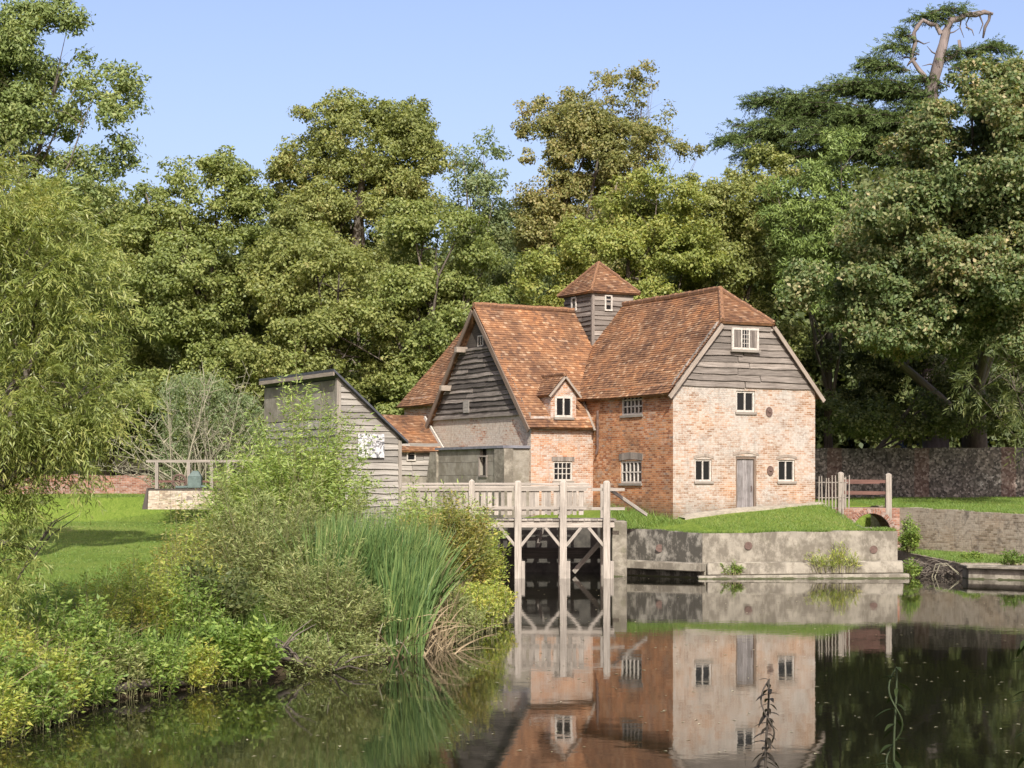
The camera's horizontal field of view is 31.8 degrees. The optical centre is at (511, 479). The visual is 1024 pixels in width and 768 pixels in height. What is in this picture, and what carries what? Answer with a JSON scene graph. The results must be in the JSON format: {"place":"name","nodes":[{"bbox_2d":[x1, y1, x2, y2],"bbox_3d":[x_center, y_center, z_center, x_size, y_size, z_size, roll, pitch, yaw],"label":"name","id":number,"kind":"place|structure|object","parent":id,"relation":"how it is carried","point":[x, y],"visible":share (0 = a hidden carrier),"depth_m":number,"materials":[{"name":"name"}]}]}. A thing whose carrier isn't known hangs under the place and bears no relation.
{"place":"outdoors","nodes":[
{"label":"outdoors","id":0,"kind":"place"},
{"bbox_2d":[0,595,171,710],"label":"dry grass","id":1,"kind":"structure","parent":0,"point":[44,645],"depth_m":27.06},
{"bbox_2d":[0,493,425,595],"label":"lawn grass","id":2,"kind":"structure","parent":0,"point":[115,531],"depth_m":53.29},
{"bbox_2d":[0,568,1023,767],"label":"water","id":3,"kind":"structure","parent":0,"point":[424,702],"depth_m":28.40,"materials":[{"name":"green liquid"}]},
{"bbox_2d":[17,578,1015,757],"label":"floating leaves","id":4,"kind":"object","parent":3,"relation":"on","point":[582,681],"visible":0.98,"depth_m":27.57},
{"bbox_2d":[402,479,647,578],"bbox_3d":[0.236,2.010,63.210,9.112,4.080,2.220,0,0,0],"label":"footbridge","id":5,"kind":"object","parent":3,"relation":"in","point":[562,507],"visible":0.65,"depth_m":62.27,"materials":[{"name":"brown wood"}]},
{"bbox_2d":[494,528,599,573],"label":"sluice","id":6,"kind":"object","parent":5,"relation":"attached to","point":[584,554],"visible":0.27,"depth_m":65.15,"materials":[{"name":"brown wood"}]},
{"bbox_2d":[697,560,908,578],"bbox_3d":[10.075,3.350,62.270,7.392,1.100,0.626,0,0,-3],"label":"footing","id":7,"kind":"object","parent":3,"relation":"in","point":[803,569],"visible":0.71,"depth_m":62.27,"materials":[{"name":"concrete"}]},
{"bbox_2d":[803,541,861,572],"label":"ragwort","id":8,"kind":"object","parent":7,"relation":"on","point":[825,563],"visible":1,"depth_m":62.26,"materials":[{"name":"green plant"}]},
{"bbox_2d":[833,507,899,546],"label":"arched bridge","id":9,"kind":"structure","parent":3,"relation":"on","point":[854,514],"depth_m":72.60,"materials":[{"name":"brick"}]},
{"bbox_2d":[837,472,891,520],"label":"railing","id":10,"kind":"object","parent":9,"relation":"on","point":[887,481],"visible":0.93,"depth_m":72.59,"materials":[{"name":"brown wood"}]},
{"bbox_2d":[903,557,961,577],"bbox_3d":[14.657,3.128,63.509,2.919,0.788,2.370,0,0,-10],"label":"brushwood heap","id":11,"kind":"object","parent":3,"relation":"in","point":[935,566],"visible":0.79,"depth_m":63.24,"materials":[{"name":"grey plant"}]},
{"bbox_2d":[0,439,1023,735],"bbox_3d":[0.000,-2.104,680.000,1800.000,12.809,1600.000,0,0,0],"label":"ground","id":12,"kind":"structure","parent":0,"point":[126,507],"depth_m":63.73,"materials":[{"name":"plant"}]},
{"bbox_2d":[0,675,40,742],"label":"bank weed","id":13,"kind":"object","parent":12,"relation":"on","point":[10,713],"visible":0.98,"depth_m":23.53,"materials":[{"name":"green plant"}]},
{"bbox_2d":[0,638,46,715],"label":"nettle clump","id":14,"kind":"object","parent":12,"relation":"on","point":[7,671],"visible":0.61,"depth_m":24.43,"materials":[{"name":"green plant"}]},
{"bbox_2d":[0,582,52,673],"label":"bank weed","id":15,"kind":"object","parent":12,"relation":"on","point":[27,644],"visible":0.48,"depth_m":26.39,"materials":[{"name":"green plant"}]},
{"bbox_2d":[6,651,78,729],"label":"bank weed","id":16,"kind":"object","parent":12,"relation":"on","point":[51,694],"visible":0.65,"depth_m":24.72,"materials":[{"name":"green plant"}]},
{"bbox_2d":[0,581,86,653],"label":"bank weed","id":17,"kind":"object","parent":12,"relation":"on","point":[34,611],"visible":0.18,"depth_m":28.40,"materials":[{"name":"green plant"}]},
{"bbox_2d":[0,579,101,628],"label":"nettle clump","id":18,"kind":"object","parent":12,"relation":"on","point":[58,593],"visible":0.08,"depth_m":30.39,"materials":[{"name":"green plant"}]},
{"bbox_2d":[27,631,98,717],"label":"bank weed","id":19,"kind":"object","parent":12,"relation":"on","point":[67,675],"visible":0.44,"depth_m":25.80,"materials":[{"name":"green plant"}]},
{"bbox_2d":[0,0,154,302],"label":"ash tree","id":20,"kind":"object","parent":12,"relation":"on","point":[23,122],"visible":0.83,"depth_m":41.64,"materials":[{"name":"green plant"}]},
{"bbox_2d":[29,588,140,683],"bbox_3d":[-6.766,2.483,28.377,2.222,1.528,2.182,0,0,-44],"label":"nettle clump","id":21,"kind":"object","parent":12,"relation":"on","point":[95,630],"visible":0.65,"depth_m":27.98,"materials":[{"name":"green plant"}]},
{"bbox_2d":[0,139,172,642],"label":"willow tree","id":22,"kind":"object","parent":12,"relation":"on","point":[42,419],"visible":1,"depth_m":26.72,"materials":[{"name":"green plant"}]},
{"bbox_2d":[11,180,172,475],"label":"sycamore tree","id":23,"kind":"object","parent":12,"relation":"on","point":[142,354],"visible":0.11,"depth_m":90.15,"materials":[{"name":"green plant"}]},
{"bbox_2d":[56,570,134,640],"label":"bank weed","id":24,"kind":"object","parent":12,"relation":"on","point":[110,615],"visible":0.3,"depth_m":29.94,"materials":[{"name":"green plant"}]},
{"bbox_2d":[64,644,128,709],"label":"bank weed","id":25,"kind":"object","parent":12,"relation":"on","point":[102,686],"visible":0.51,"depth_m":26.91,"materials":[{"name":"green plant"}]},
{"bbox_2d":[0,331,203,474],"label":"laurel bush","id":26,"kind":"object","parent":12,"relation":"on","point":[128,450],"visible":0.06,"depth_m":88.78,"materials":[{"name":"green plant"}]},
{"bbox_2d":[3,474,207,493],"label":"garden wall","id":27,"kind":"structure","parent":12,"relation":"on","point":[125,484],"depth_m":83.95,"materials":[{"name":"brick"}]},
{"bbox_2d":[89,624,158,699],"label":"bank weed","id":28,"kind":"object","parent":12,"relation":"on","point":[134,671],"visible":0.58,"depth_m":28.05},
{"bbox_2d":[95,545,191,642],"bbox_3d":[-6.489,1.971,31.588,1.858,1.722,2.015,0,0,33],"label":"goldenrod","id":29,"kind":"object","parent":12,"relation":"on","point":[136,600],"visible":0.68,"depth_m":31.30,"materials":[{"name":"green plant"}]},
{"bbox_2d":[98,678,193,693],"bbox_3d":[-5.740,3.250,28.477,0.186,0.258,2.148,0,0,32],"label":"fallen log","id":30,"kind":"object","parent":12,"relation":"on","point":[144,683],"visible":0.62,"depth_m":28.28,"materials":[{"name":"grey wood"}]},
{"bbox_2d":[113,627,196,694],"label":"bank weed","id":31,"kind":"object","parent":12,"relation":"on","point":[169,666],"visible":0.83,"depth_m":28.68,"materials":[{"name":"green plant"}]},
{"bbox_2d":[72,361,267,504],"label":"willow shrub","id":32,"kind":"object","parent":12,"relation":"on","point":[227,421],"visible":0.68,"depth_m":72.77,"materials":[{"name":"green plant"}]},
{"bbox_2d":[137,515,229,599],"bbox_3d":[-6.107,1.709,33.588,1.849,2.158,2.161,0,0,0],"label":"goldenrod","id":33,"kind":"object","parent":12,"relation":"on","point":[186,548],"visible":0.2,"depth_m":33.55,"materials":[{"name":"green plant"}]},
{"bbox_2d":[145,559,229,645],"bbox_3d":[-5.707,2.164,31.686,1.531,1.542,1.909,0,0,0],"label":"goldenrod","id":34,"kind":"object","parent":12,"relation":"on","point":[207,612],"visible":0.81,"depth_m":31.50,"materials":[{"name":"green plant"}]},
{"bbox_2d":[91,145,288,475],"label":"sycamore tree","id":35,"kind":"object","parent":12,"relation":"on","point":[187,273],"visible":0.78,"depth_m":86.50,"materials":[{"name":"green plant"}]},
{"bbox_2d":[146,489,238,583],"bbox_3d":[-6.346,1.373,35.588,1.788,2.444,2.279,0,0,0],"label":"goldenrod","id":36,"kind":"object","parent":12,"relation":"on","point":[196,545],"visible":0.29,"depth_m":35.57,"materials":[{"name":"green plant"}]},
{"bbox_2d":[0,560,385,705],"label":"sedge","id":37,"kind":"object","parent":12,"relation":"on","point":[279,629],"visible":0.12,"depth_m":33.05,"materials":[{"name":"green plant"}]},
{"bbox_2d":[142,460,251,508],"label":"sluice box","id":38,"kind":"object","parent":12,"relation":"on","point":[156,499],"visible":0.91,"depth_m":70.17,"materials":[{"name":"brick"}]},
{"bbox_2d":[166,635,233,689],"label":"bank weed","id":39,"kind":"object","parent":12,"relation":"on","point":[208,667],"visible":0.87,"depth_m":29.41,"materials":[{"name":"green plant"}]},
{"bbox_2d":[157,552,266,631],"bbox_3d":[-5.459,2.075,32.851,1.974,1.565,2.102,0,0,-26],"label":"bramble bush","id":40,"kind":"object","parent":12,"relation":"on","point":[235,606],"visible":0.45,"depth_m":32.53,"materials":[{"name":"green plant"}]},
{"bbox_2d":[176,441,264,555],"bbox_3d":[-7.227,0.535,46.519,2.835,3.135,2.598,0,0,35],"label":"willow bush","id":41,"kind":"object","parent":12,"relation":"on","point":[214,489],"visible":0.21,"depth_m":46.19,"materials":[{"name":"green plant"}]},
{"bbox_2d":[179,615,287,683],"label":"nettle clump","id":42,"kind":"object","parent":12,"relation":"on","point":[248,659],"visible":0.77,"depth_m":30.10,"materials":[{"name":"green plant"}]},
{"bbox_2d":[165,458,356,611],"bbox_3d":[-5.087,1.075,36.565,4.071,3.105,4.666,0,0,0],"label":"osier scrub","id":43,"kind":"object","parent":12,"relation":"on","point":[256,557],"visible":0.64,"depth_m":36.00,"materials":[{"name":"plant"}]},
{"bbox_2d":[196,340,388,539],"bbox_3d":[-5.352,-0.629,44.894,4.690,5.671,3.936,0,0,-24],"label":"willow bush","id":44,"kind":"object","parent":12,"relation":"on","point":[275,469],"visible":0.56,"depth_m":44.72,"materials":[{"name":"green plant"}]},
{"bbox_2d":[235,615,374,671],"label":"fallen branch","id":45,"kind":"object","parent":12,"relation":"on","point":[285,646],"visible":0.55,"depth_m":31.45,"materials":[{"name":"wood"}]},
{"bbox_2d":[278,629,355,675],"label":"bank weed","id":46,"kind":"object","parent":12,"relation":"on","point":[322,659],"visible":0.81,"depth_m":31.70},
{"bbox_2d":[229,220,422,454],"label":"lime tree","id":47,"kind":"object","parent":12,"relation":"on","point":[319,334],"visible":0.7,"depth_m":84.84,"materials":[{"name":"green plant"}]},
{"bbox_2d":[250,535,402,648],"bbox_3d":[-3.506,2.085,33.859,2.935,2.166,2.858,0,0,0],"label":"osier scrub","id":48,"kind":"object","parent":12,"relation":"on","point":[317,600],"visible":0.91,"depth_m":33.61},
{"bbox_2d":[259,369,407,529],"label":"shed","id":49,"kind":"structure","parent":12,"relation":"on","point":[343,393],"depth_m":56.77,"materials":[{"name":"grey wood"}]},
{"bbox_2d":[358,434,383,457],"bbox_3d":[-4.417,-1.075,56.415,0.900,0.750,0.031,0,0,-29],"label":"patterned panel","id":50,"kind":"object","parent":49,"relation":"attached to","point":[377,446],"visible":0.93,"depth_m":56.44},
{"bbox_2d":[242,475,444,564],"bbox_3d":[-3.727,1.239,40.002,4.947,2.734,3.554,0,0,0],"label":"osier scrub","id":51,"kind":"object","parent":12,"relation":"on","point":[355,507],"visible":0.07,"depth_m":39.81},
{"bbox_2d":[323,614,398,666],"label":"bank weed","id":52,"kind":"object","parent":12,"relation":"on","point":[350,645],"visible":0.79,"depth_m":33.02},
{"bbox_2d":[262,86,462,396],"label":"oak tree","id":53,"kind":"object","parent":12,"relation":"on","point":[375,180],"visible":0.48,"depth_m":99.59,"materials":[{"name":"green plant"}]},
{"bbox_2d":[201,284,529,412],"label":"holly tree","id":54,"kind":"object","parent":12,"relation":"on","point":[254,330],"visible":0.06,"depth_m":92.22,"materials":[{"name":"green plant"}]},
{"bbox_2d":[260,500,495,628],"bbox_3d":[-2.900,1.751,37.030,5.697,2.723,3.811,0,0,-37],"label":"reed bed","id":55,"kind":"object","parent":12,"relation":"on","point":[376,541],"visible":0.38,"depth_m":36.53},
{"bbox_2d":[365,541,446,657],"bbox_3d":[-2.060,2.303,35.093,1.589,2.500,2.686,0,0,0],"label":"reed bed","id":56,"kind":"object","parent":12,"relation":"on","point":[411,594],"visible":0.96,"depth_m":34.67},
{"bbox_2d":[390,499,451,571],"bbox_3d":[-2.315,1.509,42.804,1.858,2.135,1.881,0,0,0],"label":"loosestrife","id":57,"kind":"object","parent":12,"relation":"on","point":[433,520],"visible":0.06,"depth_m":42.71,"materials":[{"name":"green plant"}]},
{"bbox_2d":[344,195,509,414],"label":"hazel tree","id":58,"kind":"object","parent":12,"relation":"on","point":[453,287],"visible":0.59,"depth_m":85.92,"materials":[{"name":"green plant"}]},
{"bbox_2d":[358,601,509,658],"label":"dry reeds","id":59,"kind":"object","parent":12,"relation":"on","point":[428,647],"visible":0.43,"depth_m":35.49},
{"bbox_2d":[361,473,508,544],"bbox_3d":[-2.343,1.102,48.982,4.611,2.634,3.190,0,0,0],"label":"willow bush","id":60,"kind":"object","parent":12,"relation":"on","point":[408,501],"visible":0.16,"depth_m":48.88,"materials":[{"name":"green plant"}]},
{"bbox_2d":[428,549,476,644],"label":"dry reeds","id":61,"kind":"object","parent":12,"relation":"on","point":[442,616],"visible":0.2,"depth_m":37.45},
{"bbox_2d":[421,488,501,588],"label":"spindle bush","id":62,"kind":"object","parent":12,"relation":"on","point":[472,545],"visible":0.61,"depth_m":43.44,"materials":[{"name":"green plant"}]},
{"bbox_2d":[431,583,491,642],"bbox_3d":[-1.332,2.818,38.641,1.766,1.371,3.074,0,0,15],"label":"water mint","id":63,"kind":"object","parent":12,"relation":"on","point":[464,613],"visible":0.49,"depth_m":38.07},
{"bbox_2d":[426,124,521,280],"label":"ash tree","id":64,"kind":"object","parent":12,"relation":"on","point":[484,184],"visible":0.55,"depth_m":105.56,"materials":[{"name":"green plant"}]},
{"bbox_2d":[445,580,508,632],"bbox_3d":[-0.966,2.885,41.251,1.807,1.237,3.116,0,0,0],"label":"water mint","id":65,"kind":"object","parent":12,"relation":"on","point":[484,598],"visible":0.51,"depth_m":40.69,"materials":[{"name":"green plant"}]},
{"bbox_2d":[465,513,512,584],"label":"spindle bush","id":66,"kind":"object","parent":12,"relation":"on","point":[496,571],"visible":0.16,"depth_m":44.94,"materials":[{"name":"green plant"}]},
{"bbox_2d":[463,575,517,620],"bbox_3d":[-0.731,2.897,44.062,1.819,1.212,3.378,0,0,0],"label":"water mint","id":67,"kind":"object","parent":12,"relation":"on","point":[503,592],"visible":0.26,"depth_m":43.45,"materials":[{"name":"green plant"}]},
{"bbox_2d":[1,149,1023,458],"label":"woodland","id":68,"kind":"object","parent":12,"relation":"on","point":[801,317],"visible":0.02,"depth_m":123.31,"materials":[{"name":"green plant"}]},
{"bbox_2d":[488,519,599,571],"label":"mill race wall","id":69,"kind":"structure","parent":12,"relation":"on","point":[584,537],"depth_m":66.30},
{"bbox_2d":[507,86,669,281],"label":"plane tree","id":70,"kind":"object","parent":12,"relation":"on","point":[589,134],"visible":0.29,"depth_m":100.70,"materials":[{"name":"green plant"}]},
{"bbox_2d":[382,261,824,518],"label":"watermill","id":71,"kind":"structure","parent":12,"relation":"on","point":[687,402],"depth_m":69.20,"materials":[{"name":"brick"}]},
{"bbox_2d":[552,461,573,482],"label":"window","id":72,"kind":"structure","parent":71,"relation":"in","point":[562,470],"depth_m":69.80,"materials":[{"name":"white paint"}]},
{"bbox_2d":[554,396,573,419],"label":"window","id":73,"kind":"structure","parent":71,"relation":"in","point":[563,404],"depth_m":69.73,"materials":[{"name":"white paint"}]},
{"bbox_2d":[618,461,641,485],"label":"window","id":74,"kind":"structure","parent":71,"relation":"in","point":[631,471],"depth_m":68.05,"materials":[{"name":"white paint"}]},
{"bbox_2d":[620,397,642,417],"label":"window","id":75,"kind":"structure","parent":71,"relation":"in","point":[631,407],"depth_m":68.03,"materials":[{"name":"white paint"}]},
{"bbox_2d":[694,459,713,483],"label":"window","id":76,"kind":"structure","parent":71,"relation":"in","point":[702,466],"depth_m":66.21,"materials":[{"name":"white paint"}]},
{"bbox_2d":[735,391,756,414],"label":"window","id":77,"kind":"structure","parent":71,"relation":"in","point":[744,399],"depth_m":67.13,"materials":[{"name":"white paint"}]},
{"bbox_2d":[736,456,755,507],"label":"door","id":78,"kind":"structure","parent":71,"relation":"in","point":[745,465],"depth_m":67.19,"materials":[{"name":"wood"}]},
{"bbox_2d":[731,327,760,352],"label":"window","id":79,"kind":"structure","parent":71,"relation":"in","point":[742,339],"depth_m":66.88,"materials":[{"name":"white paint"}]},
{"bbox_2d":[777,460,796,483],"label":"window","id":80,"kind":"structure","parent":71,"relation":"in","point":[785,468],"depth_m":68.05,"materials":[{"name":"white paint"}]},
{"bbox_2d":[502,158,732,306],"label":"maple tree","id":81,"kind":"object","parent":12,"relation":"on","point":[655,227],"visible":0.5,"depth_m":90.10,"materials":[{"name":"green plant"}]},
{"bbox_2d":[610,520,626,576],"bbox_3d":[3.785,2.725,64.150,0.530,2.550,1.500,0,0,0],"label":"bridge abutment","id":82,"kind":"object","parent":12,"relation":"on","point":[618,544],"visible":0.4,"depth_m":63.40,"materials":[{"name":"concrete"}]},
{"bbox_2d":[627,559,704,571],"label":"landing beam","id":83,"kind":"structure","parent":82,"relation":"attached to","point":[667,565],"depth_m":62.80,"materials":[{"name":"concrete"}]},
{"bbox_2d":[576,58,709,279],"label":"plane tree","id":84,"kind":"object","parent":12,"relation":"on","point":[637,75],"visible":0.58,"depth_m":103.81,"materials":[{"name":"green plant"}]},
{"bbox_2d":[610,504,685,527],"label":"rough grass","id":85,"kind":"structure","parent":12,"relation":"on","point":[663,519],"depth_m":65.71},
{"bbox_2d":[475,223,823,438],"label":"hazel tree","id":86,"kind":"object","parent":12,"relation":"on","point":[499,279],"visible":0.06,"depth_m":96.14,"materials":[{"name":"green plant"}]},
{"bbox_2d":[627,528,701,577],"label":"retaining wall","id":87,"kind":"structure","parent":12,"relation":"on","point":[678,546],"depth_m":63.34,"materials":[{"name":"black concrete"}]},
{"bbox_2d":[662,141,819,379],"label":"hornbeam tree","id":88,"kind":"object","parent":12,"relation":"on","point":[738,221],"visible":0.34,"depth_m":92.88,"materials":[{"name":"green plant"}]},
{"bbox_2d":[753,678,778,767],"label":"willowherb","id":89,"kind":"object","parent":12,"relation":"on","point":[768,741],"visible":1,"depth_m":5.19,"materials":[{"name":"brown plant"}]},
{"bbox_2d":[656,525,897,574],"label":"retaining wall","id":90,"kind":"structure","parent":12,"relation":"on","point":[777,546],"depth_m":62.54,"materials":[{"name":"concrete"}]},
{"bbox_2d":[627,525,896,532],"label":"verge grass","id":91,"kind":"structure","parent":90,"relation":"on","point":[885,528],"depth_m":62.93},
{"bbox_2d":[685,503,873,531],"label":"island grass","id":92,"kind":"structure","parent":12,"relation":"on","point":[787,520],"depth_m":64.74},
{"bbox_2d":[751,123,867,447],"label":"yew tree","id":93,"kind":"object","parent":12,"relation":"on","point":[820,173],"visible":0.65,"depth_m":89.58,"materials":[{"name":"green plant"}]},
{"bbox_2d":[817,475,849,508],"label":"picket fence","id":94,"kind":"object","parent":12,"relation":"on","point":[832,497],"visible":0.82,"depth_m":71.05,"materials":[{"name":"brown wood"}]},
{"bbox_2d":[705,0,1022,447],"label":"cedar tree","id":95,"kind":"object","parent":12,"relation":"on","point":[805,116],"visible":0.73,"depth_m":95.53,"materials":[{"name":"green plant"}]},
{"bbox_2d":[875,667,912,767],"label":"willowherb","id":96,"kind":"object","parent":12,"relation":"on","point":[896,763],"visible":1,"depth_m":5.19,"materials":[{"name":"green plant"}]},
{"bbox_2d":[771,50,1023,447],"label":"chestnut tree","id":97,"kind":"object","parent":12,"relation":"on","point":[959,266],"visible":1,"depth_m":78.17,"materials":[{"name":"green plant"}]},
{"bbox_2d":[804,319,1023,447],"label":"elm tree","id":98,"kind":"object","parent":12,"relation":"on","point":[874,394],"visible":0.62,"depth_m":91.59,"materials":[{"name":"green plant"}]},
{"bbox_2d":[815,447,1023,498],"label":"garden wall","id":99,"kind":"structure","parent":12,"relation":"on","point":[945,472],"depth_m":90.03,"materials":[{"name":"stone"}]},
{"bbox_2d":[830,496,1023,512],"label":"lawn grass","id":100,"kind":"structure","parent":12,"relation":"on","point":[969,505],"depth_m":82.00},
{"bbox_2d":[871,505,1023,555],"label":"retaining wall","id":101,"kind":"structure","parent":12,"relation":"on","point":[950,530],"depth_m":68.88,"materials":[{"name":"stone"}]},
{"bbox_2d":[871,503,1023,513],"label":"verge grass","id":102,"kind":"structure","parent":101,"relation":"on","point":[969,509],"depth_m":69.17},
{"bbox_2d":[898,550,1023,576],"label":"canal ledge","id":103,"kind":"object","parent":12,"relation":"on","point":[902,555],"visible":0.17,"depth_m":66.07,"materials":[{"name":"concrete"}]},
{"bbox_2d":[898,512,922,551],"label":"ivy bush","id":104,"kind":"object","parent":103,"relation":"on","point":[909,540],"visible":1,"depth_m":69.88,"materials":[{"name":"green plant"}]},
{"bbox_2d":[943,333,1023,468],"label":"bamboo willow","id":105,"kind":"object","parent":12,"relation":"on","point":[1015,424],"visible":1,"depth_m":78.04,"materials":[{"name":"green plant"}]},
{"bbox_2d":[959,564,1023,580],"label":"quay","id":106,"kind":"structure","parent":12,"relation":"on","point":[994,572],"depth_m":61.45,"materials":[{"name":"concrete"}]},
{"bbox_2d":[994,548,1023,564],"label":"dock plant","id":107,"kind":"object","parent":106,"relation":"on","point":[1011,559],"visible":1,"depth_m":61.91,"materials":[{"name":"green plant"}]},
{"bbox_2d":[0,0,1023,255],"label":"sky","id":108,"kind":"structure","parent":0,"point":[222,72],"materials":[{"name":"blue"}]},
{"bbox_2d":[678,502,825,519],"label":"path","id":109,"kind":"structure","parent":0,"point":[718,512],"depth_m":66.48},
{"bbox_2d":[898,547,1023,562],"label":"ledge grass","id":110,"kind":"structure","parent":0,"point":[951,555],"depth_m":66.32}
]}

